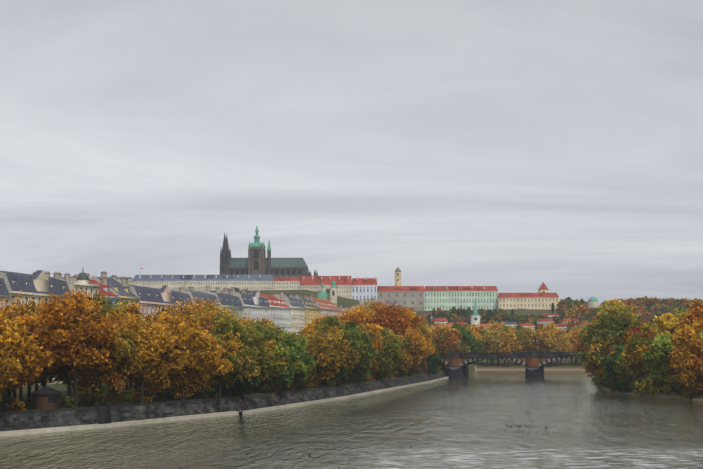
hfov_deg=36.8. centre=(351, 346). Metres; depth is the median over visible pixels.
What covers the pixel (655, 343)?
island trees
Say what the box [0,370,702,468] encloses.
river water
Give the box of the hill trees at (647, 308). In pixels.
[228,287,701,334]
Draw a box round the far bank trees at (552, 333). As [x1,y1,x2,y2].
[424,321,592,366]
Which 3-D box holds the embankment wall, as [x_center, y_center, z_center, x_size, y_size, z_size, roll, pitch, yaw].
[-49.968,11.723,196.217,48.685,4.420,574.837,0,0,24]
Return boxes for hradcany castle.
[107,226,598,363]
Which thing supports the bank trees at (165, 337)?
on the terrain
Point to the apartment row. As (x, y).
(290, 313)
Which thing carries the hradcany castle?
on the terrain
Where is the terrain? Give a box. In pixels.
[0,290,702,411]
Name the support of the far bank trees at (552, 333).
on the terrain
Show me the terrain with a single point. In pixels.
(565, 364)
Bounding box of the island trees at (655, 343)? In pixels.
[572,298,702,399]
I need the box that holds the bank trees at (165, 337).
[0,289,483,411]
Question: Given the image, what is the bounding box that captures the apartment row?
[0,269,401,385]
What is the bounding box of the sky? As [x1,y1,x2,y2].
[0,0,702,304]
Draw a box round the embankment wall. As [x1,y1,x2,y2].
[0,369,448,436]
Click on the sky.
(512, 146)

